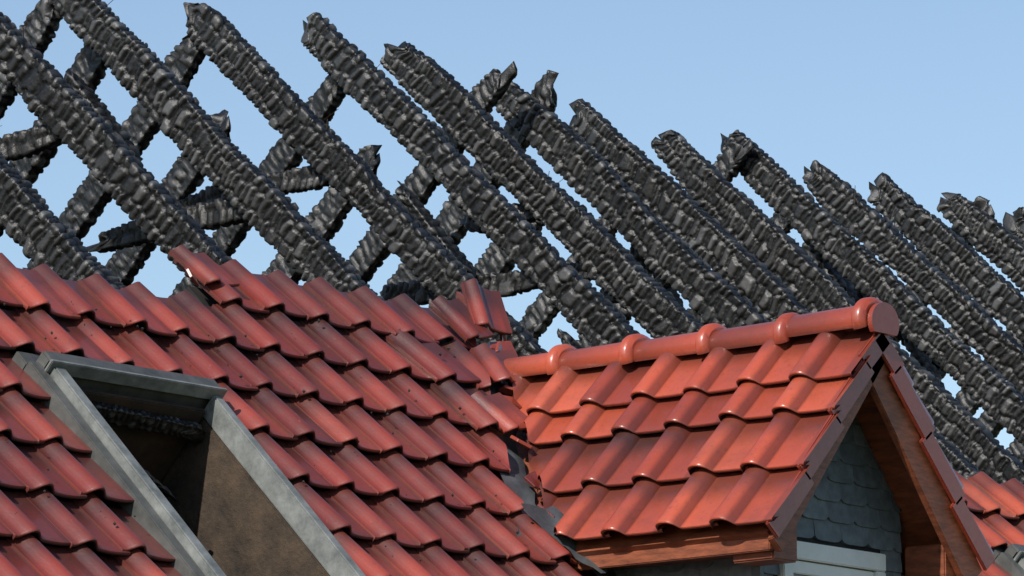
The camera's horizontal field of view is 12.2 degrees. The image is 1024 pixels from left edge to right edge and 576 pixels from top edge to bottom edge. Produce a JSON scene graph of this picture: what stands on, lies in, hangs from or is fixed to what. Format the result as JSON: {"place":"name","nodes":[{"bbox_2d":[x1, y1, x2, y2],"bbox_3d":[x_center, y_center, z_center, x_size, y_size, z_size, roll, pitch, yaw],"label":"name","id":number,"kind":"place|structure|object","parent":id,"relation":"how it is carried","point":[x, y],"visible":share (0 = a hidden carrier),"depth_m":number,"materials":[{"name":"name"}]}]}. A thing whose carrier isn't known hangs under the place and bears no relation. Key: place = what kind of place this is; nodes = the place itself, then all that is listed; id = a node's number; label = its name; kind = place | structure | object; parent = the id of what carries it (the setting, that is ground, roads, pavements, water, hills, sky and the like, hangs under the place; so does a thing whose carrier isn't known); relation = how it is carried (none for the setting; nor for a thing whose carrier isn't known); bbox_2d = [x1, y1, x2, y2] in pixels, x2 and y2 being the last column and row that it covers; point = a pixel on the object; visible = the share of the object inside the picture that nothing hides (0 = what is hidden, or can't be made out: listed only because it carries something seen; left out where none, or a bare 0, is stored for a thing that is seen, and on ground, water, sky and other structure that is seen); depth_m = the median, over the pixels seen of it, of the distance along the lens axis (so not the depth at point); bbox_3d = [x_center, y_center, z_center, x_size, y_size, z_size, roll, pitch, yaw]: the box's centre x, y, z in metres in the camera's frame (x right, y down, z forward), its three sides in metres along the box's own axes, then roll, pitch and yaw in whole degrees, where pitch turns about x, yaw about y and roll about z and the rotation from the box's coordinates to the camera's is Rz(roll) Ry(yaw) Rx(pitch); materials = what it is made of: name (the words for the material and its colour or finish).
{"place":"outdoors","nodes":[
{"label":"outdoors","id":0,"kind":"place"},
{"bbox_2d":[12,351,219,481],"bbox_3d":[-1.500,0.511,17.773,0.314,0.431,0.980,-9,-14,41],"label":"roof window","id":1,"kind":"structure","parent":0,"point":[154,454],"depth_m":17.82,"materials":[{"name":"grey metal"}]},
{"bbox_2d":[186,286,536,563],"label":"roof deck","id":2,"kind":"structure","parent":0,"point":[203,296],"depth_m":19.00,"materials":[{"name":"black wood"}]},
{"bbox_2d":[0,12,231,288],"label":"charred rafter","id":3,"kind":"object","parent":2,"relation":"on","point":[95,142],"visible":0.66,"depth_m":20.19,"materials":[{"name":"brown wood"}]},
{"bbox_2d":[0,124,61,161],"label":"collar tie","id":4,"kind":"object","parent":3,"relation":"attached to","point":[34,140],"visible":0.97,"depth_m":20.60,"materials":[{"name":"brown wood"}]},
{"bbox_2d":[374,332,500,474],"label":"roof deck","id":5,"kind":"structure","parent":2,"relation":"on","point":[464,385],"depth_m":19.72,"materials":[{"name":"black wood"}]},
{"bbox_2d":[48,0,383,299],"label":"charred rafter","id":6,"kind":"object","parent":5,"relation":"on","point":[265,206],"visible":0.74,"depth_m":20.97,"materials":[{"name":"brown wood"}]},
{"bbox_2d":[65,68,142,160],"bbox_3d":[-1.812,-0.756,21.285,0.361,0.481,0.114,-3,-11,15],"label":"charred brace","id":7,"kind":"object","parent":6,"relation":"attached to","point":[77,83],"visible":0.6,"depth_m":21.28,"materials":[{"name":"brown wood"}]},
{"bbox_2d":[86,198,246,252],"bbox_3d":[-1.465,-0.288,21.167,1.168,0.154,0.076,-9,-13,39],"label":"collar tie","id":8,"kind":"object","parent":6,"relation":"attached to","point":[217,213],"visible":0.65,"depth_m":21.09,"materials":[{"name":"brown wood"}]},
{"bbox_2d":[0,0,1023,448],"label":"sky","id":9,"kind":"structure","parent":0,"point":[927,95],"materials":[{"name":"blue"}]},
{"bbox_2d":[491,69,768,327],"bbox_3d":[0.967,0.039,23.033,2.920,2.672,0.111,-9,-14,41],"label":"charred rafter","id":10,"kind":"object","parent":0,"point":[584,170],"visible":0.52,"depth_m":23.44,"materials":[{"name":"brown wood"}]},
{"bbox_2d":[600,274,670,303],"bbox_3d":[0.659,-0.014,23.415,0.069,0.142,0.657,10,-14,-43],"label":"collar tie","id":11,"kind":"object","parent":10,"relation":"attached to","point":[613,301],"visible":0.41,"depth_m":23.36,"materials":[{"name":"brown wood"}]},
{"bbox_2d":[630,246,682,303],"bbox_3d":[0.709,-0.047,23.585,0.265,0.393,0.115,1,-10,-4],"label":"charred brace","id":12,"kind":"object","parent":10,"relation":"attached to","point":[640,260],"visible":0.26,"depth_m":23.57,"materials":[{"name":"brown wood"}]},
{"bbox_2d":[569,98,980,478],"bbox_3d":[1.371,0.152,23.483,2.925,2.638,0.118,-9,-14,41],"label":"charred rafter","id":13,"kind":"object","parent":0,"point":[712,242],"visible":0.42,"depth_m":23.95,"materials":[{"name":"brown wood"}]},
{"bbox_2d":[566,252,637,281],"bbox_3d":[0.621,-0.133,24.223,1.188,0.140,0.072,-8,-13,38],"label":"collar tie","id":14,"kind":"object","parent":13,"relation":"attached to","point":[578,268],"visible":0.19,"depth_m":24.41,"materials":[{"name":"brown wood"}]},
{"bbox_2d":[901,331,944,387],"bbox_3d":[2.122,0.373,24.791,0.232,0.383,0.104,-5,-11,26],"label":"charred brace","id":15,"kind":"object","parent":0,"point":[921,358],"visible":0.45,"depth_m":24.77,"materials":[{"name":"brown wood"}]},
{"bbox_2d":[954,470,1023,575],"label":"roof tiles","id":16,"kind":"object","parent":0,"point":[992,502],"visible":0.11,"depth_m":21.94,"materials":[{"name":"red ceramic"}]},
{"bbox_2d":[993,543,1023,559],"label":"roof window","id":17,"kind":"structure","parent":16,"relation":"attached to","point":[1012,549],"depth_m":21.52,"materials":[{"name":"metal"}]},
{"bbox_3d":[2.343,2.408,19.229,0.120,0.090,15.600,-9,-14,41],"label":"gutter","id":18,"kind":"object","parent":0,"visible":0},
{"bbox_2d":[0,385,121,556],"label":"roof deck","id":19,"kind":"structure","parent":18,"relation":"on","point":[111,504],"depth_m":16.94,"materials":[{"name":"black wood"}]},
{"bbox_2d":[0,304,125,363],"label":"roof deck","id":20,"kind":"structure","parent":19,"relation":"on","point":[24,348],"depth_m":17.86,"materials":[{"name":"black wood"}]},
{"bbox_2d":[24,361,204,575],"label":"flashing","id":21,"kind":"object","parent":19,"relation":"attached to","point":[62,408],"visible":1,"depth_m":17.02,"materials":[{"name":"grey metal"}]},
{"bbox_2d":[91,401,205,441],"bbox_3d":[-1.415,0.481,17.692,0.077,0.095,0.850,-9,-14,41],"label":"charred batten","id":22,"kind":"object","parent":19,"relation":"attached to","point":[120,416],"visible":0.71,"depth_m":17.75,"materials":[{"name":"brown wood"}]},
{"bbox_2d":[160,417,329,575],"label":"reveal","id":23,"kind":"object","parent":19,"relation":"attached to","point":[231,516],"visible":0.67,"depth_m":17.83,"materials":[{"name":"paint"}]},
{"bbox_2d":[0,432,592,575],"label":"roof tiles","id":24,"kind":"object","parent":19,"relation":"on","point":[429,533],"visible":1,"depth_m":17.00,"materials":[{"name":"red ceramic"}]},
{"bbox_2d":[0,253,523,515],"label":"roof tiles","id":25,"kind":"object","parent":24,"relation":"on","point":[416,333],"visible":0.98,"depth_m":18.64,"materials":[{"name":"red ceramic"}]},
{"bbox_2d":[168,245,527,434],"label":"loose roof tiles","id":26,"kind":"object","parent":25,"relation":"attached to","point":[478,313],"visible":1,"depth_m":19.91,"materials":[{"name":"red ceramic"}]},
{"bbox_2d":[185,267,198,286],"bbox_3d":[-1.265,-0.051,18.905,0.019,0.087,0.065,-32,-33,1],"label":"tile shard","id":27,"kind":"object","parent":26,"relation":"attached to","point":[192,276],"visible":1,"depth_m":18.88,"materials":[{"name":"red ceramic"}]},
{"bbox_2d":[495,341,501,351],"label":"tile shard","id":28,"kind":"object","parent":26,"relation":"attached to","point":[498,346],"visible":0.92,"depth_m":20.00,"materials":[{"name":"red ceramic"}]},
{"bbox_2d":[499,334,506,340],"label":"tile shard","id":29,"kind":"object","parent":26,"relation":"attached to","point":[502,337],"visible":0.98,"depth_m":20.20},
{"bbox_2d":[489,341,517,356],"bbox_3d":[-0.035,0.257,20.110,0.131,0.031,0.148,29,25,5],"label":"tile shard","id":30,"kind":"object","parent":26,"relation":"attached to","point":[506,345],"visible":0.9,"depth_m":20.12,"materials":[{"name":"red ceramic"}]},
{"bbox_2d":[456,292,466,306],"bbox_3d":[-0.208,0.068,20.279,0.029,0.139,0.135,7,-29,-26],"label":"tile shard","id":31,"kind":"object","parent":25,"relation":"on","point":[459,295],"visible":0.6,"depth_m":20.29,"materials":[{"name":"red ceramic"}]},
{"bbox_2d":[3,301,532,561],"bbox_3d":[-0.946,0.473,18.065,1.158,1.242,3.935,-7,-13,35],"label":"charcoal debris","id":32,"kind":"object","parent":24,"relation":"on","point":[303,391],"visible":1,"depth_m":18.42,"materials":[{"name":"black wood"}]},
{"bbox_2d":[203,396,365,575],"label":"frame","id":33,"kind":"object","parent":24,"relation":"on","point":[286,499],"visible":1,"depth_m":17.69,"materials":[{"name":"metal"}]},
{"bbox_2d":[136,322,361,538],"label":"roof deck","id":34,"kind":"structure","parent":18,"relation":"on","point":[147,333],"depth_m":18.42,"materials":[{"name":"black wood"}]},
{"bbox_2d":[0,151,125,289],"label":"charred rafter","id":35,"kind":"object","parent":34,"relation":"on","point":[35,228],"visible":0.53,"depth_m":19.02,"materials":[{"name":"brown wood"}]},
{"bbox_3d":[-0.473,1.568,16.661,0.709,0.698,0.920,-9,-14,41],"label":"roof deck","id":36,"kind":"object","parent":18,"relation":"on","visible":0},
{"bbox_3d":[-0.696,1.243,16.920,0.159,0.161,0.860,-9,-14,41],"label":"frame sill","id":37,"kind":"object","parent":36,"relation":"on","visible":0},
{"bbox_2d":[49,367,225,575],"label":"frame","id":38,"kind":"object","parent":37,"relation":"on","point":[149,490],"visible":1,"depth_m":17.03,"materials":[{"name":"metal"}]},
{"bbox_2d":[45,359,227,399],"bbox_3d":[-1.381,0.341,17.697,0.045,0.046,0.900,-9,-14,41],"label":"head lip","id":39,"kind":"object","parent":38,"relation":"on","point":[113,376],"visible":1,"depth_m":17.69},
{"bbox_3d":[3.378,2.382,20.881,0.616,0.607,0.920,-9,-14,41],"label":"roof deck","id":40,"kind":"object","parent":18,"relation":"on","visible":0},
{"bbox_3d":[3.178,2.088,21.100,0.159,0.161,0.860,-9,-14,41],"label":"frame sill","id":41,"kind":"object","parent":40,"relation":"on","visible":0},
{"bbox_2d":[1017,557,1023,568],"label":"frame","id":42,"kind":"object","parent":41,"relation":"on","point":[1020,562],"visible":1,"depth_m":21.48,"materials":[{"name":"metal"}]},
{"bbox_2d":[995,552,1023,575],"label":"flashing","id":43,"kind":"object","parent":42,"relation":"attached to","point":[1008,563],"visible":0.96,"depth_m":21.46,"materials":[{"name":"grey metal"}]},
{"bbox_2d":[1013,551,1023,561],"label":"head lip","id":44,"kind":"object","parent":42,"relation":"on","point":[1018,556],"visible":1,"depth_m":21.48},
{"bbox_3d":[1.436,1.094,20.850,0.688,0.677,2.040,-9,-14,41],"label":"roof deck","id":45,"kind":"object","parent":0,"visible":0},
{"bbox_2d":[183,2,547,356],"bbox_3d":[-0.468,-0.228,21.360,2.817,2.579,0.113,-9,-14,41],"label":"charred rafter","id":46,"kind":"object","parent":45,"relation":"on","point":[342,168],"visible":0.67,"depth_m":21.69,"materials":[{"name":"brown wood"}]},
{"bbox_2d":[179,164,329,207],"bbox_3d":[-1.179,-0.450,22.115,1.193,0.159,0.074,-8,-13,38],"label":"collar tie","id":47,"kind":"object","parent":46,"relation":"attached to","point":[300,180],"visible":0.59,"depth_m":21.97,"materials":[{"name":"brown wood"}]},
{"bbox_2d":[424,288,502,382],"bbox_3d":[-0.194,0.248,21.266,0.401,0.515,0.114,-1,-10,7],"label":"charred brace","id":48,"kind":"object","parent":46,"relation":"attached to","point":[431,297],"visible":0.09,"depth_m":21.33,"materials":[{"name":"brown wood"}]},
{"bbox_2d":[301,12,639,346],"bbox_3d":[0.084,-0.168,22.107,3.001,2.731,0.117,-9,-14,41],"label":"charred rafter","id":49,"kind":"object","parent":45,"relation":"on","point":[591,314],"visible":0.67,"depth_m":22.38,"materials":[{"name":"brown wood"}]},
{"bbox_2d":[381,270,538,305],"bbox_3d":[-0.218,0.000,22.360,1.189,0.150,0.070,-8,-13,38],"label":"collar tie","id":50,"kind":"object","parent":49,"relation":"attached to","point":[511,283],"visible":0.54,"depth_m":22.24,"materials":[{"name":"brown wood"}]},
{"bbox_2d":[395,181,476,278],"bbox_3d":[-0.349,-0.251,22.348,0.410,0.541,0.111,-3,-11,17],"label":"charred brace","id":51,"kind":"object","parent":50,"relation":"attached to","point":[408,198],"visible":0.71,"depth_m":22.34,"materials":[{"name":"brown wood"}]},
{"bbox_2d":[557,328,582,348],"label":"charred brace","id":52,"kind":"object","parent":49,"relation":"attached to","point":[565,337],"visible":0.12,"depth_m":21.86,"materials":[{"name":"brown wood"}]},
{"bbox_2d":[380,41,703,337],"bbox_3d":[0.509,-0.049,22.574,2.989,2.702,0.121,-9,-13,40],"label":"charred rafter","id":53,"kind":"object","parent":45,"relation":"on","point":[611,266],"visible":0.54,"depth_m":22.93,"materials":[{"name":"brown wood"}]},
{"bbox_2d":[460,203,535,233],"bbox_3d":[-0.009,-0.345,23.194,0.662,0.124,0.069,-9,-14,41],"label":"collar tie","id":54,"kind":"object","parent":53,"relation":"attached to","point":[468,223],"visible":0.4,"depth_m":23.29,"materials":[{"name":"brown wood"}]},
{"bbox_3d":[5.019,2.255,23.810,1.936,1.904,5.540,-9,-14,41],"label":"roof deck","id":55,"kind":"object","parent":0,"visible":0},
{"bbox_2d":[651,130,1023,484],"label":"charred rafter","id":56,"kind":"object","parent":55,"relation":"on","point":[751,227],"visible":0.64,"depth_m":24.08,"materials":[{"name":"brown wood"}]},
{"bbox_2d":[687,308,708,324],"bbox_3d":[1.137,0.096,24.407,1.131,0.186,0.080,-9,-14,41],"label":"collar tie","id":57,"kind":"object","parent":56,"relation":"attached to","point":[694,314],"visible":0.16,"depth_m":24.56,"materials":[{"name":"brown wood"}]},
{"bbox_2d":[720,130,1023,445],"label":"charred rafter","id":58,"kind":"object","parent":55,"relation":"on","point":[998,397],"visible":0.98,"depth_m":24.65,"materials":[{"name":"brown wood"}]},
{"bbox_2d":[786,234,813,261],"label":"charred brace","id":59,"kind":"object","parent":58,"relation":"attached to","point":[803,249],"visible":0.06,"depth_m":25.14,"materials":[{"name":"brown wood"}]},
{"bbox_2d":[822,262,894,340],"bbox_3d":[1.809,0.089,25.045,0.372,0.459,0.122,-1,-10,6],"label":"charred brace","id":60,"kind":"object","parent":58,"relation":"attached to","point":[838,278],"visible":0.33,"depth_m":25.04,"materials":[{"name":"brown wood"}]},
{"bbox_2d":[802,160,1023,394],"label":"charred rafter","id":61,"kind":"object","parent":55,"relation":"on","point":[878,234],"visible":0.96,"depth_m":25.25,"materials":[{"name":"brown wood"}]},
{"bbox_2d":[797,230,855,289],"bbox_3d":[1.732,-0.073,25.332,0.449,0.538,0.115,-3,-11,16],"label":"charred brace","id":62,"kind":"object","parent":61,"relation":"attached to","point":[818,255],"visible":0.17,"depth_m":25.34,"materials":[{"name":"brown wood"}]},
{"bbox_2d":[857,290,945,375],"bbox_3d":[2.026,0.232,25.002,0.489,0.439,0.113,2,-11,-12],"label":"charred brace","id":63,"kind":"object","parent":61,"relation":"attached to","point":[860,295],"visible":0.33,"depth_m":24.98,"materials":[{"name":"brown wood"}]},
{"bbox_2d":[867,172,1023,342],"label":"charred rafter","id":64,"kind":"object","parent":55,"relation":"on","point":[948,252],"visible":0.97,"depth_m":26.06,"materials":[{"name":"brown wood"}]},
{"bbox_2d":[937,192,1023,291],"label":"charred rafter","id":65,"kind":"object","parent":55,"relation":"on","point":[992,239],"visible":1,"depth_m":26.73,"materials":[{"name":"brown wood"}]},
{"bbox_2d":[1003,207,1023,244],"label":"charred rafter","id":66,"kind":"object","parent":55,"relation":"on","point":[1014,223],"visible":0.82,"depth_m":27.47,"materials":[{"name":"brown wood"}]},
{"bbox_3d":[-1.298,0.760,17.065,1.013,0.998,0.032,-9,-14,41],"label":"frame","id":67,"kind":"object","parent":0,"visible":0},
{"bbox_2d":[142,467,177,502],"bbox_3d":[-1.442,0.617,17.577,0.548,0.293,0.048,9,-13,-39],"label":"charred batten","id":68,"kind":"object","parent":67,"relation":"attached to","point":[164,490],"visible":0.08,"depth_m":17.68,"materials":[{"name":"brown wood"}]},
{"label":"attic floor","id":69,"kind":"structure","parent":0,"visible":0},
{"bbox_2d":[502,297,994,575],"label":"dormer","id":70,"kind":"object","parent":69,"relation":"on","point":[792,444],"visible":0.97,"depth_m":18.79,"materials":[{"name":"red tile"}]},
{"bbox_2d":[498,385,512,394],"bbox_3d":[-0.015,0.422,19.786,0.083,0.019,0.062,9,-32,13],"label":"tile shard","id":71,"kind":"object","parent":70,"relation":"on","point":[506,389],"visible":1,"depth_m":19.78,"materials":[{"name":"red ceramic"}]},
{"bbox_2d":[489,381,535,535],"bbox_3d":[-0.010,0.673,19.298,0.154,0.946,1.351,2,-10,-10],"label":"valley flashing","id":72,"kind":"object","parent":70,"relation":"attached to","point":[518,485],"visible":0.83,"depth_m":19.23,"materials":[{"name":"grey metal"}]},
{"bbox_2d":[503,395,521,409],"bbox_3d":[-0.011,0.462,19.654,0.128,0.019,0.072,28,19,-15],"label":"tile shard","id":73,"kind":"object","parent":70,"relation":"on","point":[512,400],"visible":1,"depth_m":19.65,"materials":[{"name":"red ceramic"}]},
{"bbox_2d":[510,435,532,450],"bbox_3d":[0.045,0.627,19.363,0.114,0.026,0.103,38,-4,-29],"label":"tile shard","id":74,"kind":"object","parent":70,"relation":"on","point":[525,445],"visible":1,"depth_m":19.33,"materials":[{"name":"red ceramic"}]},
{"bbox_2d":[524,471,540,489],"bbox_3d":[0.096,0.770,19.113,0.068,0.088,0.022,-42,-11,-50],"label":"tile shard","id":75,"kind":"object","parent":70,"relation":"on","point":[532,479],"visible":1,"depth_m":19.10,"materials":[{"name":"red ceramic"}]},
{"bbox_2d":[537,504,554,517],"bbox_3d":[0.135,0.878,18.866,0.092,0.021,0.071,39,-3,12],"label":"tile shard","id":76,"kind":"object","parent":70,"relation":"on","point":[541,506],"visible":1,"depth_m":18.84,"materials":[{"name":"red ceramic"}]},
{"bbox_2d":[521,503,608,572],"bbox_3d":[0.222,0.985,18.755,0.332,0.290,0.210,-3,-11,16],"label":"torn flashing","id":77,"kind":"object","parent":70,"relation":"attached to","point":[543,518],"visible":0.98,"depth_m":18.74,"materials":[{"name":"grey metal"}]},
{"bbox_2d":[592,569,615,575],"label":"eave flashing","id":78,"kind":"object","parent":70,"relation":"attached to","point":[608,573],"visible":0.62,"depth_m":18.75,"materials":[{"name":"grey metal"}]},
{"bbox_2d":[777,563,792,575],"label":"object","id":79,"kind":"structure","parent":70,"relation":"in","point":[786,569],"depth_m":18.44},
{"bbox_2d":[797,541,885,571],"bbox_3d":[1.241,1.044,18.697,0.055,0.070,0.650,-9,-14,41],"label":"window frame top","id":80,"kind":"structure","parent":70,"relation":"in","point":[806,551],"depth_m":18.70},
{"bbox_2d":[873,571,885,575],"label":"window frame right","id":81,"kind":"structure","parent":70,"relation":"in","point":[876,573],"depth_m":18.88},
{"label":"far roof boards","id":82,"kind":"object","parent":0,"visible":0},
{"bbox_2d":[0,0,63,118],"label":"slope rafter","id":83,"kind":"object","parent":82,"relation":"on","point":[41,25],"visible":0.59,"depth_m":21.80,"materials":[{"name":"brown wood"}]},
{"bbox_2d":[0,44,106,236],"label":"slope rafter","id":84,"kind":"object","parent":82,"relation":"on","point":[88,67],"visible":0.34,"depth_m":22.21,"materials":[{"name":"brown wood"}]},
{"bbox_2d":[22,35,205,269],"bbox_3d":[-2.319,0.021,23.033,2.439,2.188,0.106,-9,-14,41],"label":"slope rafter","id":85,"kind":"object","parent":82,"relation":"on","point":[86,204],"visible":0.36,"depth_m":22.64,"materials":[{"name":"brown wood"}]},
{"bbox_2d":[105,109,230,286],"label":"slope rafter","id":86,"kind":"object","parent":82,"relation":"on","point":[183,178],"visible":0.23,"depth_m":23.09,"materials":[{"name":"brown wood"}]},
{"bbox_2d":[170,75,345,295],"bbox_3d":[-1.622,0.070,23.723,2.259,2.070,0.107,-9,-14,42],"label":"slope rafter","id":87,"kind":"object","parent":82,"relation":"on","point":[326,99],"visible":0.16,"depth_m":23.34,"materials":[{"name":"brown wood"}]},
{"bbox_2d":[262,145,381,284],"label":"slope rafter","id":88,"kind":"object","parent":82,"relation":"on","point":[327,215],"visible":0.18,"depth_m":23.82,"materials":[{"name":"brown wood"}]},
{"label":"far roof boards","id":89,"kind":"object","parent":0,"visible":0},
{"bbox_2d":[346,61,516,283],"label":"slope rafter","id":90,"kind":"object","parent":89,"relation":"on","point":[370,254],"visible":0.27,"depth_m":24.04,"materials":[{"name":"brown wood"}]},
{"bbox_2d":[379,70,558,294],"bbox_3d":[-0.564,0.015,24.598,2.160,2.001,0.104,-9,-14,41],"label":"slope rafter","id":91,"kind":"object","parent":89,"relation":"on","point":[451,216],"visible":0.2,"depth_m":24.33,"materials":[{"name":"brown wood"}]},
{"bbox_2d":[474,220,544,274],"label":"slope rafter","id":92,"kind":"object","parent":89,"relation":"on","point":[495,258],"visible":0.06,"depth_m":24.82,"materials":[{"name":"brown wood"}]},
{"bbox_2d":[519,214,617,339],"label":"slope rafter","id":93,"kind":"object","parent":89,"relation":"on","point":[540,315],"visible":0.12,"depth_m":25.33,"materials":[{"name":"brown wood"}]},
{"bbox_2d":[576,140,752,347],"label":"slope rafter","id":94,"kind":"object","parent":89,"relation":"on","point":[731,159],"visible":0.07,"depth_m":25.32,"materials":[{"name":"brown wood"}]},
{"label":"far roof boards","id":95,"kind":"object","parent":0,"visible":0},
{"bbox_2d":[771,212,792,233],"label":"slope rafter","id":96,"kind":"object","parent":95,"relation":"on","point":[782,223],"visible":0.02,"depth_m":25.93,"materials":[{"name":"brown wood"}]},
{"bbox_2d":[802,220,842,268],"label":"slope rafter","id":97,"kind":"object","parent":95,"relation":"on","point":[812,255],"visible":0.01,"depth_m":26.31,"materials":[{"name":"brown wood"}]},
{"bbox_2d":[892,196,994,342],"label":"slope rafter","id":98,"kind":"object","parent":95,"relation":"on","point":[981,203],"visible":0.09,"depth_m":26.92,"materials":[{"name":"brown wood"}]},
{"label":"far roof boards","id":99,"kind":"object","parent":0,"visible":0},
{"bbox_2d":[941,299,991,379],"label":"slope rafter","id":100,"kind":"object","parent":99,"relation":"on","point":[954,332],"visible":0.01,"depth_m":27.66,"materials":[{"name":"brown wood"}]},
{"bbox_2d":[954,329,1023,414],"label":"slope rafter","id":101,"kind":"object","parent":99,"relation":"on","point":[963,397],"visible":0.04,"depth_m":28.16,"materials":[{"name":"brown wood"}]},
{"bbox_2d":[977,391,1019,437],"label":"slope rafter","id":102,"kind":"object","parent":99,"relation":"on","point":[993,426],"visible":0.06,"depth_m":28.47,"materials":[{"name":"brown wood"}]},
{"bbox_2d":[1006,438,1023,464],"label":"slope rafter","id":103,"kind":"object","parent":99,"relation":"on","point":[1016,447],"visible":0.06,"depth_m":28.88,"materials":[{"name":"brown wood"}]}
]}

